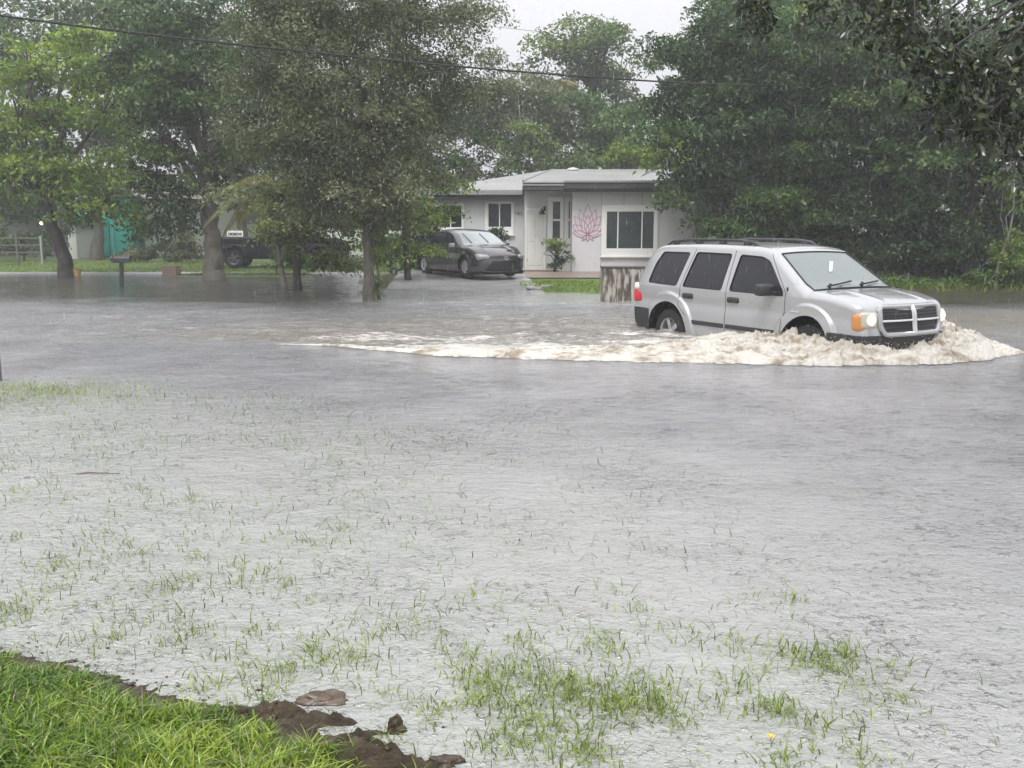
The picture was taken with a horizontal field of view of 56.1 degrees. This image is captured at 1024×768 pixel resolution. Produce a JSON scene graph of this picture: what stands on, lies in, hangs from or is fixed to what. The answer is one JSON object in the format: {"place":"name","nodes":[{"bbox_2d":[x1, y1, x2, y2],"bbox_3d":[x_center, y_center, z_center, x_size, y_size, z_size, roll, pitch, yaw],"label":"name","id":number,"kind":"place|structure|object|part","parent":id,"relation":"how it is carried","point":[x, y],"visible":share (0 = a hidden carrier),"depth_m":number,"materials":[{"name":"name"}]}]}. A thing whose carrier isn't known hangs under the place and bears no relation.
{"place":"outdoors","nodes":[
{"label":"outdoors","id":0,"kind":"place"},
{"bbox_2d":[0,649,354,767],"bbox_3d":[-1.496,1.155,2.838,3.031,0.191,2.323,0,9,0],"label":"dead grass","id":1,"kind":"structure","parent":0,"point":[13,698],"depth_m":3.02,"materials":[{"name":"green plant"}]},
{"bbox_2d":[0,272,363,274],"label":"pavement","id":2,"kind":"structure","parent":0,"point":[327,273],"depth_m":35.80,"materials":[{"name":"concrete"}]},
{"bbox_2d":[162,265,180,275],"bbox_3d":[-12.218,-4.071,34.447,0.540,0.360,0.370,1,9,8],"label":"planter box","id":3,"kind":"object","parent":2,"relation":"on","point":[170,270],"visible":0.88,"depth_m":34.28,"materials":[{"name":"brick"}]},
{"bbox_2d":[0,14,779,85],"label":"power cable","id":4,"kind":"object","parent":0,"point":[164,36],"visible":1,"depth_m":17.81,"materials":[{"name":"black rubber"}]},
{"bbox_2d":[251,0,672,45],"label":"power cable","id":5,"kind":"object","parent":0,"point":[446,21],"visible":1,"depth_m":19.19,"materials":[{"name":"black rubber"}]},
{"bbox_2d":[386,271,544,293],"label":"driveway","id":6,"kind":"structure","parent":0,"point":[434,280],"depth_m":28.87,"materials":[{"name":"concrete"}]},
{"bbox_2d":[413,229,523,277],"bbox_3d":[-1.451,-4.280,31.113,2.196,1.488,4.886,-6,11,-32],"label":"sedan","id":7,"kind":"object","parent":6,"relation":"on","point":[479,247],"visible":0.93,"depth_m":29.85,"materials":[{"name":"grey paint"}]},
{"bbox_3d":[-2.561,-4.412,31.366,0.264,1.159,1.407,-6,11,-32],"label":"door","id":8,"kind":"part","parent":7,"relation":"part of","materials":[{"name":"grey paint"}]},
{"bbox_3d":[-1.967,-4.235,30.273,0.433,1.159,1.110,-6,11,-32],"label":"door","id":9,"kind":"part","parent":7,"relation":"part of","materials":[{"name":"grey paint"}]},
{"bbox_2d":[526,286,534,289],"bbox_3d":[0.511,-2.592,26.067,0.263,0.145,0.265,5,11,30],"label":"stone","id":10,"kind":"object","parent":6,"relation":"on","point":[530,287],"visible":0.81,"depth_m":26.00,"materials":[{"name":"white stone"}]},
{"bbox_2d":[0,373,1022,767],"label":"flooded grass","id":11,"kind":"structure","parent":0,"point":[614,697],"depth_m":3.71,"materials":[{"name":"green plant"}]},
{"bbox_2d":[0,274,1023,767],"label":"water","id":12,"kind":"structure","parent":0,"point":[770,472],"depth_m":5.69,"materials":[{"name":"grey liquid"}]},
{"bbox_2d":[19,474,34,478],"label":"litter","id":13,"kind":"object","parent":12,"relation":"on","point":[26,476],"visible":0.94,"depth_m":6.53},
{"bbox_2d":[73,266,80,276],"bbox_3d":[-15.276,-3.955,33.731,0.280,0.347,0.280,0,9,0],"label":"bucket","id":14,"kind":"object","parent":12,"relation":"on","point":[77,272],"visible":1,"depth_m":33.66,"materials":[{"name":"yellow plastic"}]},
{"bbox_2d":[76,472,119,473],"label":"twig","id":15,"kind":"object","parent":12,"relation":"on","point":[97,472],"visible":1,"depth_m":6.63,"materials":[{"name":"brown wood"}]},
{"bbox_2d":[282,319,1023,365],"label":"bow wave foam","id":16,"kind":"object","parent":12,"relation":"on","point":[752,352],"visible":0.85,"depth_m":12.55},
{"bbox_2d":[587,319,1003,359],"bbox_3d":[3.920,-0.905,14.080,6.751,0.604,4.632,0,9,0],"label":"spray","id":17,"kind":"object","parent":16,"relation":"on","point":[877,344],"visible":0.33,"depth_m":12.49,"materials":[{"name":"liquid"}]},
{"bbox_2d":[0,230,1023,767],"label":"ground","id":18,"kind":"structure","parent":0,"point":[362,748],"depth_m":3.28,"materials":[{"name":"green plant"}]},
{"bbox_2d":[0,360,1,380],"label":"stake","id":19,"kind":"object","parent":18,"relation":"on","point":[0,372],"visible":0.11,"depth_m":10.67,"materials":[{"name":"grey wood"}]},
{"bbox_2d":[0,236,43,264],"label":"rail fence","id":20,"kind":"object","parent":18,"relation":"on","point":[16,238],"visible":0.94,"depth_m":41.06,"materials":[{"name":"grey wood"}]},
{"bbox_2d":[0,224,78,260],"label":"shrub","id":21,"kind":"object","parent":18,"relation":"on","point":[46,237],"visible":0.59,"depth_m":44.39,"materials":[{"name":"green plant"}]},
{"bbox_2d":[0,191,81,254],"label":"house","id":22,"kind":"structure","parent":18,"relation":"on","point":[31,228],"depth_m":53.30,"materials":[{"name":"grey"}]},
{"bbox_2d":[0,0,95,234],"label":"broadleaf tree","id":23,"kind":"object","parent":18,"relation":"on","point":[29,211],"visible":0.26,"depth_m":48.02,"materials":[{"name":"green plant"}]},
{"bbox_2d":[63,223,92,258],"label":"shed","id":24,"kind":"structure","parent":18,"relation":"on","point":[80,242],"depth_m":46.95,"materials":[{"name":"grey"}]},
{"bbox_2d":[0,20,163,276],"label":"broadleaf tree","id":25,"kind":"object","parent":18,"relation":"on","point":[65,116],"visible":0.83,"depth_m":32.54,"materials":[{"name":"green plant"}]},
{"bbox_2d":[0,0,208,259],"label":"broadleaf tree","id":26,"kind":"object","parent":18,"relation":"on","point":[83,8],"visible":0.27,"depth_m":42.94,"materials":[{"name":"green plant"}]},
{"bbox_2d":[75,180,145,256],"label":"house","id":27,"kind":"structure","parent":18,"relation":"on","point":[112,245],"depth_m":49.42,"materials":[{"name":"teal paint"}]},
{"bbox_2d":[103,220,110,255],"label":"door","id":28,"kind":"structure","parent":27,"relation":"in","point":[107,252],"depth_m":49.40,"materials":[{"name":"teal wood"}]},
{"bbox_2d":[110,254,131,286],"bbox_3d":[-11.347,-3.087,27.934,0.555,1.415,0.222,-1,9,-6],"label":"mailbox","id":29,"kind":"object","parent":18,"relation":"on","point":[118,259],"visible":0.88,"depth_m":27.79,"materials":[{"name":"grey plastic"}]},
{"bbox_2d":[115,242,164,260],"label":"hedge","id":30,"kind":"object","parent":18,"relation":"on","point":[150,254],"visible":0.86,"depth_m":43.76,"materials":[{"name":"green plant"}]},
{"bbox_2d":[151,233,204,261],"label":"hedge","id":31,"kind":"object","parent":18,"relation":"on","point":[178,246],"visible":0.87,"depth_m":43.40,"materials":[{"name":"green plant"}]},
{"bbox_2d":[0,642,367,767],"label":"bank grass","id":32,"kind":"structure","parent":18,"relation":"on","point":[74,683],"depth_m":3.04,"materials":[{"name":"green plant"}]},
{"bbox_2d":[70,0,303,279],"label":"broadleaf tree","id":33,"kind":"object","parent":18,"relation":"on","point":[177,82],"visible":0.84,"depth_m":30.14,"materials":[{"name":"green plant"}]},
{"bbox_2d":[0,616,438,765],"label":"plant debris","id":34,"kind":"object","parent":18,"relation":"on","point":[193,690],"visible":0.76,"depth_m":3.46,"materials":[{"name":"brown plant"}]},
{"bbox_2d":[0,625,444,758],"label":"mud crumbs","id":35,"kind":"object","parent":18,"relation":"on","point":[386,748],"visible":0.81,"depth_m":3.57,"materials":[{"name":"brown soil"}]},
{"bbox_2d":[133,185,323,255],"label":"house","id":36,"kind":"structure","parent":18,"relation":"on","point":[224,219],"depth_m":50.27,"materials":[{"name":"grey"}]},
{"bbox_2d":[176,216,188,230],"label":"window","id":37,"kind":"structure","parent":36,"relation":"in","point":[178,216],"depth_m":50.16,"materials":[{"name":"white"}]},
{"bbox_2d":[198,212,204,230],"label":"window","id":38,"kind":"structure","parent":36,"relation":"in","point":[202,217],"depth_m":50.15,"materials":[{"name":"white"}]},
{"bbox_2d":[246,210,261,224],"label":"window","id":39,"kind":"structure","parent":36,"relation":"in","point":[254,215],"depth_m":50.14,"materials":[{"name":"white glass"}]},
{"bbox_2d":[227,231,242,236],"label":"yard sign","id":40,"kind":"object","parent":18,"relation":"on","point":[234,233],"visible":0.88,"depth_m":43.46,"materials":[{"name":"white plastic"}]},
{"bbox_2d":[203,176,299,286],"bbox_3d":[-7.091,-4.255,27.723,3.052,3.407,3.642,0,9,0],"label":"palm tree","id":41,"kind":"object","parent":18,"relation":"on","point":[241,214],"visible":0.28,"depth_m":27.66,"materials":[{"name":"green plant"}]},
{"bbox_2d":[170,0,347,236],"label":"broadleaf tree","id":42,"kind":"object","parent":18,"relation":"on","point":[242,226],"visible":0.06,"depth_m":44.30,"materials":[{"name":"green plant"}]},
{"bbox_2d":[203,229,348,267],"bbox_3d":[-9.611,-5.738,39.588,5.730,1.850,1.920,0,9,-3],"label":"pickup truck","id":43,"kind":"object","parent":18,"relation":"on","point":[235,247],"visible":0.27,"depth_m":38.70,"materials":[{"name":"black paint"}]},
{"bbox_3d":[-9.742,-5.823,38.696,0.675,1.215,0.151,0,9,-3],"label":"door","id":44,"kind":"part","parent":43,"relation":"part of","materials":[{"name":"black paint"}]},
{"bbox_3d":[-8.835,-5.831,38.742,1.112,1.216,0.155,0,9,-3],"label":"door","id":45,"kind":"part","parent":43,"relation":"part of","materials":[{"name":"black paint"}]},
{"bbox_2d":[265,247,314,272],"bbox_3d":[-7.924,-4.416,34.504,1.733,1.435,1.809,0,9,0],"label":"shrub","id":46,"kind":"object","parent":18,"relation":"on","point":[288,260],"visible":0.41,"depth_m":34.47,"materials":[{"name":"green plant"}]},
{"bbox_2d":[243,163,362,288],"bbox_3d":[-5.631,-4.282,26.551,3.796,3.947,3.212,0,9,0],"label":"tree","id":47,"kind":"object","parent":18,"relation":"on","point":[325,260],"visible":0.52,"depth_m":26.47,"materials":[{"name":"green plant"}]},
{"bbox_2d":[294,689,347,705],"bbox_3d":[-0.688,1.139,3.456,0.194,0.060,0.091,-1,9,-6],"label":"mud clod","id":48,"kind":"object","parent":18,"relation":"on","point":[327,697],"visible":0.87,"depth_m":3.44,"materials":[{"name":"brown soil"}]},
{"bbox_2d":[190,0,520,300],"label":"broadleaf tree","id":49,"kind":"object","parent":18,"relation":"on","point":[296,84],"visible":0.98,"depth_m":21.33,"materials":[{"name":"green plant"}]},
{"bbox_2d":[231,0,502,255],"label":"broadleaf tree","id":50,"kind":"object","parent":18,"relation":"on","point":[369,97],"visible":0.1,"depth_m":45.14,"materials":[{"name":"green plant"}]},
{"bbox_2d":[351,205,394,298],"bbox_3d":[-3.277,-2.938,22.588,1.075,2.541,1.203,0,9,0],"label":"sapling","id":51,"kind":"object","parent":18,"relation":"on","point":[386,245],"visible":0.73,"depth_m":22.61,"materials":[{"name":"green plant"}]},
{"bbox_2d":[387,713,406,734],"bbox_3d":[-0.391,1.177,3.247,0.059,0.134,0.059,-8,12,-39],"label":"mud clod","id":52,"kind":"object","parent":18,"relation":"on","point":[395,724],"visible":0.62,"depth_m":3.23,"materials":[{"name":"brown soil"}]},
{"bbox_2d":[338,164,483,279],"bbox_3d":[-3.218,-4.802,29.415,4.799,3.748,3.040,0,9,0],"label":"bush","id":53,"kind":"object","parent":18,"relation":"on","point":[439,216],"visible":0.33,"depth_m":29.12,"materials":[{"name":"green plant"}]},
{"bbox_2d":[378,215,448,274],"bbox_3d":[-3.347,-5.014,33.411,2.672,2.723,2.929,0,9,0],"label":"bush","id":54,"kind":"object","parent":18,"relation":"on","point":[428,232],"visible":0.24,"depth_m":32.80,"materials":[{"name":"green plant"}]},
{"bbox_2d":[429,754,466,767],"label":"mud clod","id":55,"kind":"object","parent":18,"relation":"on","point":[446,760],"visible":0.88,"depth_m":3.04,"materials":[{"name":"brown soil"}]},
{"bbox_2d":[488,226,510,241],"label":"shrub","id":56,"kind":"object","parent":18,"relation":"on","point":[497,232],"visible":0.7,"depth_m":33.78,"materials":[{"name":"green plant"}]},
{"bbox_2d":[425,45,585,174],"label":"broadleaf tree","id":57,"kind":"object","parent":18,"relation":"on","point":[502,121],"visible":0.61,"depth_m":45.02,"materials":[{"name":"green plant"}]},
{"bbox_2d":[0,260,1023,291],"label":"verge grass","id":58,"kind":"structure","parent":18,"relation":"on","point":[562,282],"depth_m":33.72,"materials":[{"name":"green plant"}]},
{"bbox_2d":[491,119,600,177],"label":"broadleaf tree","id":59,"kind":"object","parent":18,"relation":"on","point":[526,133],"visible":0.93,"depth_m":43.28,"materials":[{"name":"green plant"}]},
{"bbox_2d":[421,83,671,181],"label":"broadleaf tree","id":60,"kind":"object","parent":18,"relation":"on","point":[601,137],"visible":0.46,"depth_m":46.37,"materials":[{"name":"green plant"}]},
{"bbox_2d":[509,78,591,167],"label":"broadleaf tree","id":61,"kind":"object","parent":18,"relation":"on","point":[564,83],"visible":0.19,"depth_m":48.70,"materials":[{"name":"green plant"}]},
{"bbox_2d":[540,237,568,271],"bbox_3d":[1.452,-4.276,32.524,0.917,1.520,0.834,6,11,32],"label":"spiky plant","id":62,"kind":"object","parent":18,"relation":"on","point":[557,244],"visible":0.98,"depth_m":32.45,"materials":[{"name":"green plant"}]},
{"bbox_2d":[544,245,574,271],"bbox_3d":[1.627,-4.200,32.846,1.098,1.279,0.835,0,9,0],"label":"shrub","id":63,"kind":"object","parent":18,"relation":"on","point":[552,264],"visible":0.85,"depth_m":32.79,"materials":[{"name":"green plant"}]},
{"bbox_2d":[511,10,652,168],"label":"broadleaf tree","id":64,"kind":"object","parent":18,"relation":"on","point":[569,56],"visible":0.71,"depth_m":51.09,"materials":[{"name":"green plant"}]},
{"bbox_2d":[417,168,815,271],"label":"house","id":65,"kind":"structure","parent":18,"relation":"on","point":[637,240],"depth_m":32.99,"materials":[{"name":"grey paint"}]},
{"bbox_2d":[435,203,463,230],"bbox_3d":[-2.241,-5.931,34.450,1.084,1.098,0.110,0,9,0],"label":"window","id":66,"kind":"structure","parent":65,"relation":"in","point":[459,224],"depth_m":34.48,"materials":[{"name":"white"}]},
{"bbox_2d":[485,202,513,235],"bbox_3d":[-0.458,-5.930,34.450,1.092,1.211,0.110,0,9,0],"label":"window","id":67,"kind":"structure","parent":65,"relation":"in","point":[499,214],"depth_m":34.46,"materials":[{"name":"white glass"}]},
{"bbox_2d":[525,209,545,269],"bbox_3d":[0.821,-5.056,33.574,0.711,2.129,0.100,0,9,0],"label":"door","id":68,"kind":"structure","parent":65,"relation":"in","point":[535,259],"depth_m":33.59,"materials":[{"name":"white wood"}]},
{"bbox_2d":[547,197,563,241],"bbox_3d":[1.516,-5.706,33.499,0.556,1.625,0.060,0,9,0],"label":"window","id":69,"kind":"structure","parent":65,"relation":"in","point":[554,216],"depth_m":33.47,"materials":[{"name":"white"}]},
{"bbox_2d":[564,197,570,243],"bbox_3d":[1.943,-5.706,33.499,0.214,1.625,0.060,0,9,0],"label":"window","id":70,"kind":"structure","parent":65,"relation":"in","point":[567,233],"depth_m":33.48,"materials":[{"name":"white"}]},
{"bbox_2d":[600,205,657,257],"bbox_3d":[4.013,-5.203,32.744,1.992,1.763,0.110,0,9,0],"label":"window","id":71,"kind":"structure","parent":65,"relation":"in","point":[639,238],"depth_m":32.77,"materials":[{"name":"white glass"}]},
{"bbox_2d":[600,266,645,302],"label":"wall","id":72,"kind":"structure","parent":18,"relation":"on","point":[626,280],"depth_m":22.22,"materials":[{"name":"grey"}]},
{"bbox_2d":[597,134,670,168],"bbox_3d":[5.056,-7.626,39.984,3.090,5.470,2.262,2,9,11],"label":"bush","id":73,"kind":"object","parent":18,"relation":"on","point":[615,158],"visible":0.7,"depth_m":39.28,"materials":[{"name":"green plant"}]},
{"bbox_2d":[622,133,694,242],"bbox_3d":[4.312,-4.907,27.740,2.298,4.584,0.762,0,9,0],"label":"palm tree","id":74,"kind":"object","parent":18,"relation":"on","point":[648,159],"visible":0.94,"depth_m":27.50,"materials":[{"name":"green plant"}]},
{"bbox_2d":[614,0,817,242],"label":"broadleaf tree","id":75,"kind":"object","parent":18,"relation":"on","point":[715,173],"visible":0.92,"depth_m":28.99,"materials":[{"name":"green plant"}]},
{"bbox_2d":[646,0,828,186],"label":"broadleaf tree","id":76,"kind":"object","parent":18,"relation":"on","point":[725,3],"visible":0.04,"depth_m":37.06,"materials":[{"name":"green plant"}]},
{"bbox_2d":[631,238,945,349],"bbox_3d":[4.072,-1.288,14.886,2.403,1.907,5.217,-5,11,-29],"label":"sport utility vehicle","id":77,"kind":"object","parent":18,"relation":"on","point":[680,293],"visible":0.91,"depth_m":13.94,"materials":[{"name":"silver metal"}]},
{"bbox_3d":[2.575,-1.897,15.737,0.175,0.541,0.902,-5,11,-29],"label":"window","id":78,"kind":"part","parent":77,"relation":"part of","materials":[{"name":"grey glass"}]},
{"bbox_3d":[3.021,-1.449,14.982,0.224,1.297,1.095,-5,11,-29],"label":"door","id":79,"kind":"part","parent":77,"relation":"part of","materials":[{"name":"silver metal"}]},
{"bbox_3d":[3.486,-1.278,13.939,0.462,1.304,1.230,-5,11,-29],"label":"door","id":80,"kind":"part","parent":77,"relation":"part of","materials":[{"name":"silver metal"}]},
{"bbox_2d":[689,0,943,246],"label":"broadleaf tree","id":81,"kind":"object","parent":18,"relation":"on","point":[799,135],"visible":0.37,"depth_m":29.54,"materials":[{"name":"green plant"}]},
{"bbox_2d":[749,0,939,244],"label":"broadleaf tree","id":82,"kind":"object","parent":18,"relation":"on","point":[855,191],"depth_m":37.47,"materials":[{"name":"green plant"}]},
{"bbox_2d":[802,226,928,277],"bbox_3d":[10.942,-4.118,30.397,4.361,1.942,3.488,0,9,0],"label":"bush","id":83,"kind":"object","parent":18,"relation":"on","point":[893,268],"visible":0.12,"depth_m":29.54,"materials":[{"name":"green plant"}]},
{"bbox_2d":[728,0,1023,235],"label":"broadleaf tree","id":84,"kind":"object","parent":18,"relation":"on","point":[931,65],"visible":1,"depth_m":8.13,"materials":[{"name":"green plant"}]},
{"bbox_2d":[758,0,994,278],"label":"broadleaf tree","id":85,"kind":"object","parent":18,"relation":"on","point":[895,146],"visible":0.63,"depth_m":28.31,"materials":[{"name":"green plant"}]},
{"bbox_2d":[852,0,1023,236],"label":"broadleaf tree","id":86,"kind":"object","parent":18,"relation":"on","point":[1002,18],"visible":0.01,"depth_m":37.81,"materials":[{"name":"green plant"}]},
{"bbox_2d":[883,236,1001,280],"bbox_3d":[13.246,-3.807,29.228,3.422,1.765,3.629,7,12,37],"label":"bush","id":87,"kind":"object","parent":18,"relation":"on","point":[940,272],"visible":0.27,"depth_m":29.14,"materials":[{"name":"green plant"}]},
{"bbox_2d":[868,4,1023,283],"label":"broadleaf tree","id":88,"kind":"object","parent":18,"relation":"on","point":[977,237],"visible":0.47,"depth_m":27.23,"materials":[{"name":"green plant"}]},
{"bbox_2d":[964,161,1023,288],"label":"climbing vine","id":89,"kind":"object","parent":88,"relation":"attached to","point":[1013,256],"visible":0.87,"depth_m":25.87,"materials":[{"name":"green plant"}]},
{"bbox_2d":[882,260,1023,287],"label":"grass","id":90,"kind":"structure","parent":18,"relation":"on","point":[978,275],"depth_m":26.11,"materials":[{"name":"green plant"}]},
{"bbox_2d":[956,235,1023,280],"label":"bush","id":91,"kind":"object","parent":18,"relation":"on","point":[991,265],"visible":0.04,"depth_m":28.26,"materials":[{"name":"green plant"}]},
{"bbox_2d":[0,0,1023,561],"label":"rain","id":92,"kind":"object","parent":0,"point":[482,194],"visible":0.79,"depth_m":13.40,"materials":[{"name":"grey liquid"}]},
{"bbox_2d":[0,0,1023,229],"label":"sky","id":93,"kind":"structure","parent":0,"point":[644,16],"materials":[{"name":"white"}]},
{"bbox_2d":[525,271,600,277],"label":"path","id":94,"kind":"structure","parent":0,"point":[561,274],"depth_m":31.28,"materials":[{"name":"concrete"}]}
]}

